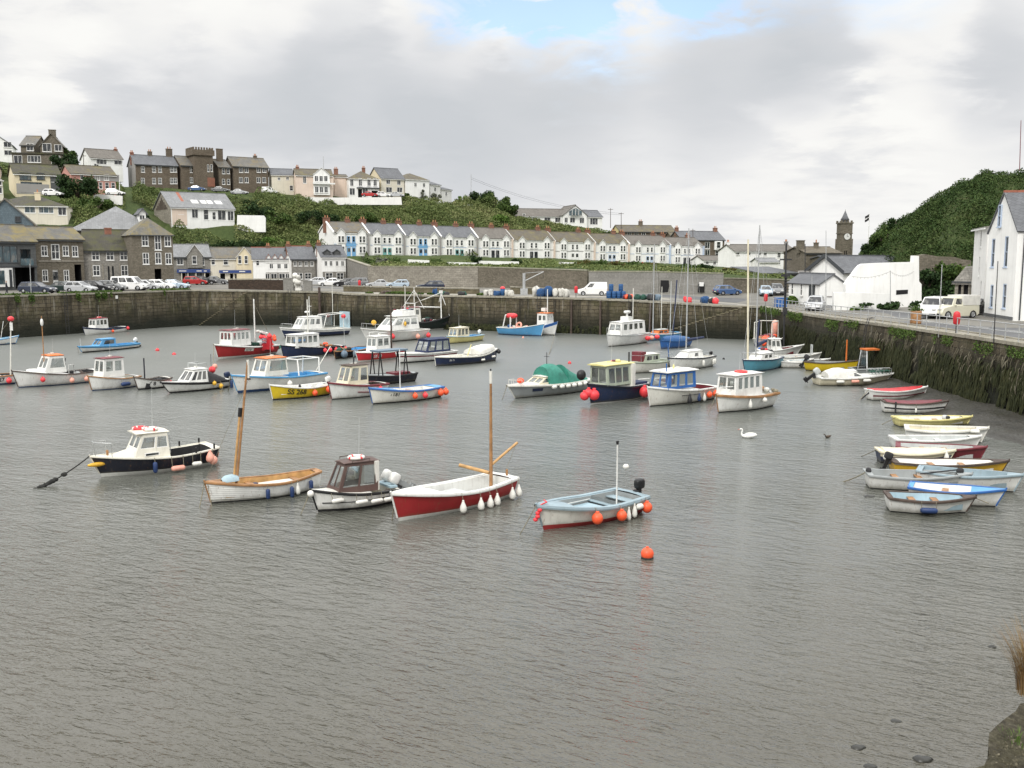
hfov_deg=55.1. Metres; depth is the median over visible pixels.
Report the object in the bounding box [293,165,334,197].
hillside house
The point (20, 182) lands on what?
window
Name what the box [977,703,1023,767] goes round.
rock
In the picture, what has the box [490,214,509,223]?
tree
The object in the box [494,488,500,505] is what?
fender
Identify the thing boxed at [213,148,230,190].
stone terrace house
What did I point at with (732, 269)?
shrub
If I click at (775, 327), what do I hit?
moored boat
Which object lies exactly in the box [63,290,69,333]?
ladder
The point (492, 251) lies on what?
door
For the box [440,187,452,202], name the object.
hillside house
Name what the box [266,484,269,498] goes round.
fender
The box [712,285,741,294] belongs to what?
parked car
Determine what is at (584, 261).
shrub
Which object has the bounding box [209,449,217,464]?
fender
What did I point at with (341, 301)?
harbour wall
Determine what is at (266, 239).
shrub
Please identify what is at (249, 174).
stone terrace house
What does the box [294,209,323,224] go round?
tree
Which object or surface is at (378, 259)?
shrub
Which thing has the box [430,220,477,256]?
terraced house
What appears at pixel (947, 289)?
shrub
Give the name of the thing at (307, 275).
window
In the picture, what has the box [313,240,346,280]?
harbour house
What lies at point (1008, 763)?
bank growth
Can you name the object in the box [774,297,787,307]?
crate stack
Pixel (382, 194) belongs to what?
parked car
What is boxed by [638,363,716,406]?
moored boat
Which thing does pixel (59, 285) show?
parked car
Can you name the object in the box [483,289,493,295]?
sack heap
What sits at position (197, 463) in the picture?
fender
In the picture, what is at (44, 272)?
window
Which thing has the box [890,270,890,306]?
lamp pole
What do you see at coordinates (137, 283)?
minibus
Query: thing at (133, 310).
harbour wall
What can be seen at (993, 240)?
window
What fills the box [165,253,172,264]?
window
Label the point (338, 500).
fender
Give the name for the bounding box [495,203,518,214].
tree
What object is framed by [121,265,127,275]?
window
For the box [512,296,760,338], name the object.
harbour wall
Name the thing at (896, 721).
weedy stone
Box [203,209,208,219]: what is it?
window
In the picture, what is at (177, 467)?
fender
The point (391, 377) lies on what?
moored boat
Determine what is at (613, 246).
terraced house
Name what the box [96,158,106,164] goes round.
window
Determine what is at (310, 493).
fender
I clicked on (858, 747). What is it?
weedy stone
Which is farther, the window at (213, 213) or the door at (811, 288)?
the window at (213, 213)
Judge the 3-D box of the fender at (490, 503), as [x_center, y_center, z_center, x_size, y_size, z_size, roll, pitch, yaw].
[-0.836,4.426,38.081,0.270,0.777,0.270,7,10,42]
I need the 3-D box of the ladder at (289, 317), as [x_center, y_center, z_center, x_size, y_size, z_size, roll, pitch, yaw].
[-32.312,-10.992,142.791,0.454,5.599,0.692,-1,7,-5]
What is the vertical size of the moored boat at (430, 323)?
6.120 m
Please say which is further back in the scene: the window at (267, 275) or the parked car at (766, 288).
the window at (267, 275)
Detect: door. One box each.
[9,270,12,286]
[347,247,350,255]
[352,247,355,255]
[491,250,494,257]
[809,285,814,295]
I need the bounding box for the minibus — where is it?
[110,276,148,290]
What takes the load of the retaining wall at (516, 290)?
on the ground at (221, 286)
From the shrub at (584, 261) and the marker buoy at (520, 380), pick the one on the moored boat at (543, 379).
the marker buoy at (520, 380)
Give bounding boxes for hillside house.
[0,137,16,162]
[0,179,3,200]
[7,163,61,196]
[10,129,69,169]
[61,164,118,195]
[79,147,123,182]
[152,191,235,228]
[268,168,293,194]
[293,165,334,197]
[332,166,380,197]
[370,167,404,193]
[403,173,429,201]
[419,176,441,202]
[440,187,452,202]
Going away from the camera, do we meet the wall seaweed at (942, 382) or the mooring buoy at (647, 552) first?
the mooring buoy at (647, 552)
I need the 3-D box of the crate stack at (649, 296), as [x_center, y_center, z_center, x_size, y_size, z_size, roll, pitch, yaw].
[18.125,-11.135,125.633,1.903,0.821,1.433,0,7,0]
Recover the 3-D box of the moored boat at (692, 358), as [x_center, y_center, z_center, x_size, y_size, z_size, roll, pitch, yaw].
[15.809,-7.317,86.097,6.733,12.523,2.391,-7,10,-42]
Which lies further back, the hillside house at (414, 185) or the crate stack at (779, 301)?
the hillside house at (414, 185)
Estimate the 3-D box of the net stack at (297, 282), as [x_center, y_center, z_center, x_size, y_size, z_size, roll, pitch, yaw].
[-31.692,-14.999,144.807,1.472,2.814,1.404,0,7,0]
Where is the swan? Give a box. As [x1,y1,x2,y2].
[738,428,756,437]
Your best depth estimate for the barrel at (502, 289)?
132.25 m
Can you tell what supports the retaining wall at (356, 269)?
on the ground at (221, 286)
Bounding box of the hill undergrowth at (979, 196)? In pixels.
[858,168,1023,265]
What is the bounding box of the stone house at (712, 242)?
[670,226,725,254]
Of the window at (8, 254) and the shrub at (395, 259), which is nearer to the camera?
the window at (8, 254)
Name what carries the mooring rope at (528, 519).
attached to the moored boat at (570, 511)
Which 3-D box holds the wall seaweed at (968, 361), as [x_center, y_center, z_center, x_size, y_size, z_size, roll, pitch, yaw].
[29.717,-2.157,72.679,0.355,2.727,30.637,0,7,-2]
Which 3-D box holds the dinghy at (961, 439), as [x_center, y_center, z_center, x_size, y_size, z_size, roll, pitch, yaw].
[21.542,3.013,49.805,4.474,1.032,1.691,1,7,5]
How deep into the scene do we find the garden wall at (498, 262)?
203.45 m
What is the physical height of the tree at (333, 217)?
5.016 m
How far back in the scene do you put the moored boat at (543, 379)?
69.23 m
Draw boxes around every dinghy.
[861,385,927,399]
[862,467,973,490]
[874,447,956,462]
[879,451,1009,470]
[880,399,948,413]
[883,490,988,513]
[888,434,982,446]
[891,415,972,426]
[895,441,987,458]
[904,424,989,442]
[907,481,1007,506]
[916,465,1023,491]
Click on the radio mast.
(1020, 146)
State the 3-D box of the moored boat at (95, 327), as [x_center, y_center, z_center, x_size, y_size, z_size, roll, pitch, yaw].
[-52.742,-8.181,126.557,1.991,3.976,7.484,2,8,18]
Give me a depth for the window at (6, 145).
251.74 m
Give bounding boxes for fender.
[87,462,104,466]
[121,380,130,385]
[153,458,157,472]
[171,457,184,470]
[192,452,201,465]
[206,450,213,461]
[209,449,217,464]
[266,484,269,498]
[290,481,293,497]
[296,480,299,493]
[307,490,313,496]
[309,480,312,489]
[331,491,343,503]
[341,350,347,357]
[356,494,367,504]
[371,492,382,503]
[383,493,391,501]
[438,388,443,395]
[443,387,448,394]
[460,496,466,512]
[478,494,483,509]
[487,490,493,507]
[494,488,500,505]
[509,485,515,498]
[516,477,521,496]
[592,508,602,524]
[617,506,626,520]
[627,502,630,520]
[632,502,636,517]
[636,499,643,509]
[639,385,647,397]
[642,497,651,512]
[687,392,691,403]
[707,391,711,397]
[920,501,937,513]
[970,429,979,433]
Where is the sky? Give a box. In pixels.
[0,0,1023,254]
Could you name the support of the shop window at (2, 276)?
in the harbour building at (18, 263)
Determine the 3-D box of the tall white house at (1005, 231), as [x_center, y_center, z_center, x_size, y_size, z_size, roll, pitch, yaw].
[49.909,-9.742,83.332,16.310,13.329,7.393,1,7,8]
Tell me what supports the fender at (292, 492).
hanging from the moored boat at (234, 487)
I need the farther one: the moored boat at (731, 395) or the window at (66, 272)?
the window at (66, 272)
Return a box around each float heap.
[623,294,632,298]
[708,297,718,303]
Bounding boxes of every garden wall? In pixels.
[94,194,122,204]
[237,215,265,231]
[294,197,401,204]
[408,259,428,262]
[447,262,475,264]
[479,261,518,263]
[832,292,889,309]
[915,254,970,300]
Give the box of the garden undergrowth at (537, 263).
[369,255,790,278]
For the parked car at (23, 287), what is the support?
on the ground at (221, 286)
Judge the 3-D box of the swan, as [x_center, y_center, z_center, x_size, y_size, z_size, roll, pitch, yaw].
[12.721,2.666,52.977,1.023,0.538,0.385,1,7,10]
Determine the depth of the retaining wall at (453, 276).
173.81 m
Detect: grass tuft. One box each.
[988,613,1023,696]
[999,726,1022,748]
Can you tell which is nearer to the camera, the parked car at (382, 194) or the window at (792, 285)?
the window at (792, 285)
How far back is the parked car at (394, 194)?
275.67 m
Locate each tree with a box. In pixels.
[49,154,79,169]
[55,174,98,198]
[64,148,77,156]
[76,196,113,212]
[238,203,273,215]
[264,210,292,224]
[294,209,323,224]
[314,213,339,225]
[354,212,377,222]
[430,193,441,200]
[469,190,495,202]
[482,193,510,207]
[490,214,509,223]
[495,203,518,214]
[860,240,879,254]
[869,228,897,243]
[887,217,908,228]
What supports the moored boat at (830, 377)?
on the water
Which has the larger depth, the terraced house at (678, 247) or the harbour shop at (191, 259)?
the terraced house at (678, 247)
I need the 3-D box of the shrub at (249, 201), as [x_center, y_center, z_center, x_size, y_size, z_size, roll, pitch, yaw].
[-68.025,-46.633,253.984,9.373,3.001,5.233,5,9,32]
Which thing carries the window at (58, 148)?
in the hillside house at (37, 150)
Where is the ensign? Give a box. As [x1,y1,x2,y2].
[262,338,272,349]
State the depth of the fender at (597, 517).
35.02 m
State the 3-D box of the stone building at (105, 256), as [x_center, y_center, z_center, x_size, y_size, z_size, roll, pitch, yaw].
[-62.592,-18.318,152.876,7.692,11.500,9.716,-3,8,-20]
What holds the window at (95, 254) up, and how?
in the stone building at (105, 256)
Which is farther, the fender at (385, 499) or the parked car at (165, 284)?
the parked car at (165, 284)
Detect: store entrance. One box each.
[660,280,668,291]
[698,282,704,291]
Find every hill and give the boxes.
[0,162,794,279]
[871,182,1023,261]
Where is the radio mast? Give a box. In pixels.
[1019,126,1020,169]
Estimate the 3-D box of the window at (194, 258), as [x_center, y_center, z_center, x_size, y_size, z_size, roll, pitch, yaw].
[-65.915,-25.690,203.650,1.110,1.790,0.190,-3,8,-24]
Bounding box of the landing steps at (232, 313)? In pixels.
[199,294,246,325]
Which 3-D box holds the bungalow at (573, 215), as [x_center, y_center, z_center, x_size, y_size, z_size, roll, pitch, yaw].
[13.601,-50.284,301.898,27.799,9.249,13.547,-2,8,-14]
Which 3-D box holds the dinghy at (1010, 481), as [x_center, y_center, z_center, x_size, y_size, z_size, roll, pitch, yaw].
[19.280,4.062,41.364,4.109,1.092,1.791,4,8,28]
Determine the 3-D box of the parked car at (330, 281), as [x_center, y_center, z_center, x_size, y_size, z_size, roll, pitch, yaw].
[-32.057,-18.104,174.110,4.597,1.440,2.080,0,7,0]
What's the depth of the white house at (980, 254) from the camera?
93.39 m
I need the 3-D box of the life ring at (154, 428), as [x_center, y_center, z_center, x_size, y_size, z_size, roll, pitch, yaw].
[-16.339,2.025,44.376,0.670,0.130,0.670,-6,9,-38]
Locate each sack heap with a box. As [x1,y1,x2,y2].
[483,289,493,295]
[505,290,513,295]
[532,286,539,295]
[552,288,563,296]
[563,289,569,296]
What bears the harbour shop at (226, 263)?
on the ground at (221, 286)
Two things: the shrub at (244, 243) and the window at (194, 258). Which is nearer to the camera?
the window at (194, 258)
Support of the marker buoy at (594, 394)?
hanging from the moored boat at (617, 376)
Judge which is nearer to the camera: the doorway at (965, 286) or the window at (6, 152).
the doorway at (965, 286)
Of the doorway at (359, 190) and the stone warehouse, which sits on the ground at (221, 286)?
the stone warehouse
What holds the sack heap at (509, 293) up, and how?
on the pavement at (570, 296)
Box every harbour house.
[251,243,288,279]
[284,241,316,279]
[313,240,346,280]
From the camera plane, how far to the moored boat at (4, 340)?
110.53 m
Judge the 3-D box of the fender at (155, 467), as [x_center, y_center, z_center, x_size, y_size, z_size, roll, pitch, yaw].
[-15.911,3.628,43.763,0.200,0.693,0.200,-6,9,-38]
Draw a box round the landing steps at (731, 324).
[668,306,746,339]
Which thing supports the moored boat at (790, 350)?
on the water
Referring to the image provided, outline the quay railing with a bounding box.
[772,298,1023,341]
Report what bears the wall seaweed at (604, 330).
attached to the harbour wall at (585, 313)
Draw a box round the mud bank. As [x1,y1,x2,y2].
[858,378,1023,446]
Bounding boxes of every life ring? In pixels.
[131,426,146,429]
[143,426,157,430]
[347,454,364,459]
[734,370,747,372]
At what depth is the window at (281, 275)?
208.17 m
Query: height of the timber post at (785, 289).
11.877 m
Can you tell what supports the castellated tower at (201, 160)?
on the hill at (221, 232)
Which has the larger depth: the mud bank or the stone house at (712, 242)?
the stone house at (712, 242)
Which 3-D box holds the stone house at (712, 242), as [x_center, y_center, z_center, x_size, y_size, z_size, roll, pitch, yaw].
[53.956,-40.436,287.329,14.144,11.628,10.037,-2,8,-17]
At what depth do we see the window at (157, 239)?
147.47 m
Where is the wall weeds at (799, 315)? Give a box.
[758,306,839,331]
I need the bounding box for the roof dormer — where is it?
[133,208,147,221]
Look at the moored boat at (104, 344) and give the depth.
102.75 m
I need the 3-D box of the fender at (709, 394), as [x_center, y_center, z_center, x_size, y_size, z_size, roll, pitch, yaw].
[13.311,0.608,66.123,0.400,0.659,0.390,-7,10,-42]
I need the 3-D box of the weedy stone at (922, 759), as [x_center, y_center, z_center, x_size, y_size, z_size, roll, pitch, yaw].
[7.949,7.285,18.960,0.411,0.212,0.262,0,7,0]
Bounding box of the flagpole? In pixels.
[865,213,869,242]
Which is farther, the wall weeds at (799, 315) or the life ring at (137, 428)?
the wall weeds at (799, 315)
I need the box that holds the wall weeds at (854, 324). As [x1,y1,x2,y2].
[843,320,1023,363]
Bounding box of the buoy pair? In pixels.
[209,364,217,372]
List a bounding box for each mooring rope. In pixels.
[33,456,88,488]
[519,505,535,534]
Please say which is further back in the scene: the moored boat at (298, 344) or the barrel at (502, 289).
the barrel at (502, 289)
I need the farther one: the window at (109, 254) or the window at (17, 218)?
the window at (17, 218)
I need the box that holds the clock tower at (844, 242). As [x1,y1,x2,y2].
[835,209,853,254]
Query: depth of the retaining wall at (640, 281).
148.74 m
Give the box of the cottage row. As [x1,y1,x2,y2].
[690,255,717,266]
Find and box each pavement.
[361,292,752,305]
[792,310,1020,340]
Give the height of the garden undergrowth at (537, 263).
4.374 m
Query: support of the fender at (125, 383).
hanging from the moored boat at (105, 376)
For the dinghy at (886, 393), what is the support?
on the water
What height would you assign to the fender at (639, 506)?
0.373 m
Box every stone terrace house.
[126,147,178,188]
[174,155,192,188]
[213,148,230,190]
[226,154,268,192]
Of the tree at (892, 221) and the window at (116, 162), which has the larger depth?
the window at (116, 162)
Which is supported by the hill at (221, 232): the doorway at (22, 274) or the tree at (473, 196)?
the tree at (473, 196)
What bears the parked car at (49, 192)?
on the hill at (221, 232)
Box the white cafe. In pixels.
[787,272,844,305]
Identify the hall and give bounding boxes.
[804,254,893,280]
[810,255,821,263]
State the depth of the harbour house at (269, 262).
207.75 m
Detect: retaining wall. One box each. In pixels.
[228,279,282,289]
[343,285,479,293]
[346,258,370,277]
[367,266,478,286]
[478,266,588,288]
[510,286,560,293]
[589,271,658,292]
[659,271,723,292]
[723,278,790,292]
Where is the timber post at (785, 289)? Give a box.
[780,243,791,346]
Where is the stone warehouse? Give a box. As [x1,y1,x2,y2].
[104,218,174,280]
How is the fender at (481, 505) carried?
hanging from the moored boat at (431, 499)
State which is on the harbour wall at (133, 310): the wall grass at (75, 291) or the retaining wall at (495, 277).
the wall grass at (75, 291)
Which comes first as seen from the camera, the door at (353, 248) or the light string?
the light string
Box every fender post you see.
[570,300,571,333]
[599,301,600,334]
[649,303,650,331]
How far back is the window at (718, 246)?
284.04 m
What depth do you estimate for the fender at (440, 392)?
67.64 m
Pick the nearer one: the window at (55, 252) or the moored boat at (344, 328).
the moored boat at (344, 328)
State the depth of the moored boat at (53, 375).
74.47 m
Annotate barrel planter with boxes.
[908,302,924,323]
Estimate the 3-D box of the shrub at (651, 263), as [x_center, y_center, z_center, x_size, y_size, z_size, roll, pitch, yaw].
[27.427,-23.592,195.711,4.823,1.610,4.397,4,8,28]
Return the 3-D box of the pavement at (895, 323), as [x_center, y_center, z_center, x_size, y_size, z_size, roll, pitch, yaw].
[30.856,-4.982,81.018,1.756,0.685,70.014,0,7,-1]
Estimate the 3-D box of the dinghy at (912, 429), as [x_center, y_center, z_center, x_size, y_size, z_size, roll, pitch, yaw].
[23.021,2.667,52.047,4.152,1.151,2.030,3,8,20]
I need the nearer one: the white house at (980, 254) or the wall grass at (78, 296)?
the white house at (980, 254)
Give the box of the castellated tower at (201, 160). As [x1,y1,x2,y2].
[185,147,214,189]
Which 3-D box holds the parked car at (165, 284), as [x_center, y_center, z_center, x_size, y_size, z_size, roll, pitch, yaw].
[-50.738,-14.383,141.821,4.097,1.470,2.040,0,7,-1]
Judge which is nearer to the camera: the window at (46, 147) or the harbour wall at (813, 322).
the harbour wall at (813, 322)
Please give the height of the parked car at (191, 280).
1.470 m
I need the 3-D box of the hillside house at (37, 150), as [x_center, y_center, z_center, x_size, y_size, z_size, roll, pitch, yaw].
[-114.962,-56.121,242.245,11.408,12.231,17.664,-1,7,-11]
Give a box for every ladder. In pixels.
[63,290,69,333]
[288,307,291,323]
[860,317,872,366]
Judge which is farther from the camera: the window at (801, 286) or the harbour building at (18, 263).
the harbour building at (18, 263)
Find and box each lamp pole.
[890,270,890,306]
[938,268,941,336]
[993,262,997,342]
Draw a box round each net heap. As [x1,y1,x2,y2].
[437,291,449,294]
[458,291,466,294]
[493,290,500,295]
[536,286,552,296]
[634,294,646,299]
[700,296,708,302]
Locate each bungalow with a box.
[0,189,73,224]
[515,204,602,228]
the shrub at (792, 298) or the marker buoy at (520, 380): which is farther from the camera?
the shrub at (792, 298)
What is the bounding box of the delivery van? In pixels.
[578,282,607,295]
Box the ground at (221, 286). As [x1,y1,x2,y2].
[0,280,1023,327]
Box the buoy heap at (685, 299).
[683,296,691,301]
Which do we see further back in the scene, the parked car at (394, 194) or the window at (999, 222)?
the parked car at (394, 194)
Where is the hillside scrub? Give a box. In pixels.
[0,163,609,255]
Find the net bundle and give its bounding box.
[869,368,890,373]
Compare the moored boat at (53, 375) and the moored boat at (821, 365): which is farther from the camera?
the moored boat at (821, 365)
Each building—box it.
[0,224,37,290]
[24,225,84,284]
[73,206,138,234]
[81,229,128,280]
[611,219,673,234]
[782,240,841,271]
[843,256,921,306]
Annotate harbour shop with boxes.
[173,244,211,279]
[209,247,252,279]
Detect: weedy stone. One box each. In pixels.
[851,744,865,749]
[863,763,877,767]
[891,719,901,722]
[912,755,933,762]
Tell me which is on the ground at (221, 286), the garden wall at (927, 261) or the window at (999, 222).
the garden wall at (927, 261)
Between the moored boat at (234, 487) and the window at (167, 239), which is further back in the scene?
the window at (167, 239)
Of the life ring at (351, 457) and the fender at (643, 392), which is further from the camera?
the fender at (643, 392)
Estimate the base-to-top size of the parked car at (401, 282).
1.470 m
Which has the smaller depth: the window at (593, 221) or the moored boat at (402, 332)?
the moored boat at (402, 332)
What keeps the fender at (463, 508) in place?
hanging from the moored boat at (431, 499)
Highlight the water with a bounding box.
[0,323,1023,767]
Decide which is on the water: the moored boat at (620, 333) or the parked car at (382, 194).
the moored boat at (620, 333)
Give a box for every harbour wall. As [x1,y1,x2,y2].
[0,289,192,337]
[191,289,327,325]
[327,291,350,325]
[351,293,511,330]
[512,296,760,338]
[761,306,842,360]
[837,318,1023,413]
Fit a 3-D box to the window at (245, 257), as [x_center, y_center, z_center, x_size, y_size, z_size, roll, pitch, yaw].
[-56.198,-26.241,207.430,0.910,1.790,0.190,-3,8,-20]
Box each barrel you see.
[500,286,504,295]
[616,291,620,297]
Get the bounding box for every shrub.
[209,240,235,246]
[224,239,265,246]
[239,199,261,205]
[261,237,282,244]
[362,257,375,263]
[375,257,388,262]
[389,258,401,262]
[469,254,482,262]
[575,260,592,264]
[589,259,607,264]
[607,260,625,265]
[622,261,640,265]
[639,262,663,265]
[677,263,700,267]
[698,263,714,268]
[722,267,736,270]
[786,296,798,303]
[859,301,903,309]
[907,300,921,307]
[919,268,943,288]
[922,280,954,299]
[934,260,961,283]
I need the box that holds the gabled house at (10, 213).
[0,198,37,225]
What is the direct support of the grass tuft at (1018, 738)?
on the rock at (1014, 721)
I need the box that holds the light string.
[853,272,910,278]
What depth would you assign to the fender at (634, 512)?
36.40 m
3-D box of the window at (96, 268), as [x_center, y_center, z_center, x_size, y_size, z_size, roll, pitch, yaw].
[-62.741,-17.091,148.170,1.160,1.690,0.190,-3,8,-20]
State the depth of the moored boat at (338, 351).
96.06 m
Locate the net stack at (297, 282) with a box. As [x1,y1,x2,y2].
[292,273,302,290]
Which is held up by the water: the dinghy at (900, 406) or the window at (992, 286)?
the dinghy at (900, 406)
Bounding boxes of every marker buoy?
[517,378,523,383]
[580,390,588,399]
[585,387,591,396]
[589,388,598,399]
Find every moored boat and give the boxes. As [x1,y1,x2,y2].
[0,316,15,384]
[0,321,18,344]
[11,316,93,387]
[78,337,140,352]
[82,313,126,334]
[87,355,141,390]
[89,389,219,476]
[133,358,172,389]
[160,354,229,392]
[203,360,321,502]
[213,299,279,358]
[230,346,330,392]
[269,376,330,399]
[279,288,350,337]
[280,299,345,357]
[309,455,415,511]
[327,357,389,399]
[333,336,365,358]
[355,307,403,361]
[360,302,429,341]
[361,348,417,383]
[368,350,444,403]
[389,369,519,520]
[395,337,457,362]
[401,290,449,329]
[434,344,497,365]
[446,326,484,343]
[496,313,544,335]
[506,352,589,398]
[533,441,650,529]
[537,289,557,334]
[577,352,650,403]
[606,288,650,346]
[630,351,673,372]
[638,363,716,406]
[648,244,681,340]
[659,280,691,348]
[667,228,716,368]
[714,366,780,412]
[742,225,783,371]
[753,320,782,348]
[757,337,803,354]
[769,344,821,359]
[780,358,830,367]
[783,358,813,361]
[799,340,858,371]
[803,367,893,385]
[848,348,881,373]
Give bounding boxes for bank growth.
[988,735,1023,767]
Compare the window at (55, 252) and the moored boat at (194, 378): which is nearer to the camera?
the moored boat at (194, 378)
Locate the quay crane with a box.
[520,271,543,294]
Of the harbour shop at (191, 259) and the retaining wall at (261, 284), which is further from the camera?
the harbour shop at (191, 259)
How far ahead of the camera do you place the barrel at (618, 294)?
127.33 m
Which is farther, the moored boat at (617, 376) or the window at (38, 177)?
the window at (38, 177)
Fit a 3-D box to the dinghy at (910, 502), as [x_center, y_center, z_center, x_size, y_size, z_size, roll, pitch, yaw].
[16.223,4.625,37.506,3.730,0.953,1.654,1,7,11]
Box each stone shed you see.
[731,266,798,275]
[952,266,972,294]
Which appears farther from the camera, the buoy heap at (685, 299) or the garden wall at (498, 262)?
the garden wall at (498, 262)
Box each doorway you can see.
[15,267,34,288]
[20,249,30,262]
[74,265,81,280]
[154,269,160,278]
[358,189,361,196]
[964,285,967,294]
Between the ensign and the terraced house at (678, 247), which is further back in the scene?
the terraced house at (678, 247)
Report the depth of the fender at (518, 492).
39.62 m
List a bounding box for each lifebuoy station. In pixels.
[764,294,767,303]
[953,311,960,332]
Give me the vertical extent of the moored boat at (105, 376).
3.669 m
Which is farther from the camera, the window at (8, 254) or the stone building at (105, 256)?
the stone building at (105, 256)
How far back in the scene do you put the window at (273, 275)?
207.76 m
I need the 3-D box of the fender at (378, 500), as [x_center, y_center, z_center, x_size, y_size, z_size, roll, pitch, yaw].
[-5.210,4.392,37.879,0.520,0.407,0.170,-6,9,-38]
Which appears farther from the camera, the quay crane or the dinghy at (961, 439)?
the quay crane
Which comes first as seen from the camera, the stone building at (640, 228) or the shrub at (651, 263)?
the shrub at (651, 263)
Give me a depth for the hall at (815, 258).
185.67 m
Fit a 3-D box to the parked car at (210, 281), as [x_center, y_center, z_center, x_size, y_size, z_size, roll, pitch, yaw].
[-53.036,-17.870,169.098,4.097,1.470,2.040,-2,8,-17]
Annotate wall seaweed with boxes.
[364,320,504,330]
[514,324,755,338]
[759,316,835,360]
[833,331,1023,414]
[838,327,1023,399]
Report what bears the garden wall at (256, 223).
on the hill at (221, 232)
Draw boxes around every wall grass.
[0,287,190,294]
[14,290,165,305]
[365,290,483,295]
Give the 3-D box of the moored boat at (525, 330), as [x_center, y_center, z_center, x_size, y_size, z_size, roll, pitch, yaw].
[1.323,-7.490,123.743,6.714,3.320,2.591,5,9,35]
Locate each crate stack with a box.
[647,294,660,299]
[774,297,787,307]
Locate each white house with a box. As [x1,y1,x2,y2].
[717,239,791,268]
[971,226,988,314]
[983,190,1023,320]
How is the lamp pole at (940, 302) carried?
on the harbour wall at (964, 341)
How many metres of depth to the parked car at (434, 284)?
156.55 m
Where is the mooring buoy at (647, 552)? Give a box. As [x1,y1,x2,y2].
[641,546,653,559]
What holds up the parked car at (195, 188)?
on the hill at (221, 232)
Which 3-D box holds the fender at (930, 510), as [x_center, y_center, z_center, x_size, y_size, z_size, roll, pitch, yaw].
[15.611,4.628,36.729,0.620,0.452,0.220,1,7,11]
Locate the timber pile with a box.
[318,287,321,320]
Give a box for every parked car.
[17,282,57,292]
[42,189,64,196]
[48,281,66,291]
[64,281,97,291]
[83,280,114,290]
[99,280,127,290]
[105,189,125,195]
[135,280,162,289]
[150,279,176,289]
[164,279,190,288]
[182,276,207,284]
[187,185,206,190]
[195,276,216,284]
[207,276,227,283]
[211,186,229,191]
[230,189,248,194]
[261,187,277,192]
[308,277,325,283]
[318,278,339,285]
[333,278,353,286]
[344,278,369,286]
[361,191,377,196]
[365,279,391,285]
[377,192,390,196]
[386,279,409,287]
[390,192,404,196]
[416,281,444,288]
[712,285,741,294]
[759,285,773,295]
[771,283,783,294]
[805,295,825,310]
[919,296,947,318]
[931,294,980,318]
[979,298,984,312]
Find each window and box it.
[0,246,18,263]
[0,270,4,283]
[3,142,11,147]
[4,150,11,155]
[13,155,21,162]
[15,216,20,221]
[19,172,30,179]
[20,182,41,192]
[24,207,35,213]
[26,143,33,150]
[27,155,40,162]
[36,173,44,179]
[38,207,53,213]
[41,246,48,256]
[42,143,51,151]
[42,270,48,281]
[51,244,60,259]
[54,144,62,151]
[58,206,66,215]
[62,246,69,256]
[64,270,69,281]
[72,246,77,256]
[91,251,99,260]
[93,265,99,275]
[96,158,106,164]
[106,251,114,260]
[114,159,121,164]
[120,251,127,260]
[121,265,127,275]
[141,236,148,246]
[142,253,149,264]
[154,236,161,250]
[155,252,161,263]
[164,236,171,246]
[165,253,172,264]
[177,258,182,264]
[192,208,198,218]
[192,256,196,264]
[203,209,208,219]
[212,212,215,219]
[218,210,226,220]
[227,211,233,220]
[238,256,241,263]
[244,256,247,263]
[265,273,269,278]
[271,273,276,279]
[279,273,284,279]
[304,273,310,279]
[325,273,332,279]
[337,273,343,279]
[349,188,354,195]
[386,187,391,192]
[397,187,402,192]
[590,218,597,224]
[705,242,709,248]
[716,242,720,248]
[791,284,793,295]
[799,284,802,295]
[988,285,993,308]
[989,239,994,267]
[996,204,1002,227]
[1001,284,1006,309]
[1002,236,1008,267]
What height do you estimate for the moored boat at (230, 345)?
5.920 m
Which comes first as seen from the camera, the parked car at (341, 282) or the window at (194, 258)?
the parked car at (341, 282)
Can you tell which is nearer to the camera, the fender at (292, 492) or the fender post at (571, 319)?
the fender at (292, 492)
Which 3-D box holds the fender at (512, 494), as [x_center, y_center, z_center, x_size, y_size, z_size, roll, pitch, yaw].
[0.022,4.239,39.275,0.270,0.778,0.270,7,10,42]
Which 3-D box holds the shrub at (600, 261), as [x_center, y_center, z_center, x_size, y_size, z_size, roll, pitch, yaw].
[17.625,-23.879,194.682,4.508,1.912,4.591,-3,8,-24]
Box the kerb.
[786,307,1023,340]
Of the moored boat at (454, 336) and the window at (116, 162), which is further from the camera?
the window at (116, 162)
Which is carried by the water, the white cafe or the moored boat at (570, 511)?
the moored boat at (570, 511)
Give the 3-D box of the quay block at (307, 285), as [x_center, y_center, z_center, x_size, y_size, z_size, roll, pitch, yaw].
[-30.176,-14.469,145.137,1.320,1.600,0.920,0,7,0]
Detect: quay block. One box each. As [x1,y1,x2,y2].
[282,278,294,290]
[303,281,312,290]
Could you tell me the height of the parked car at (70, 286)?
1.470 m
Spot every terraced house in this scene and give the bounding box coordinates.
[318,215,369,256]
[359,217,405,255]
[395,218,441,255]
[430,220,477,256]
[468,221,512,257]
[503,224,554,257]
[544,226,595,259]
[584,228,629,261]
[619,230,670,263]
[659,232,704,263]
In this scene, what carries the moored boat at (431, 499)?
on the water
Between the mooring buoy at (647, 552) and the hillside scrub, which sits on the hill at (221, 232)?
the hillside scrub
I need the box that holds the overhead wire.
[473,178,615,214]

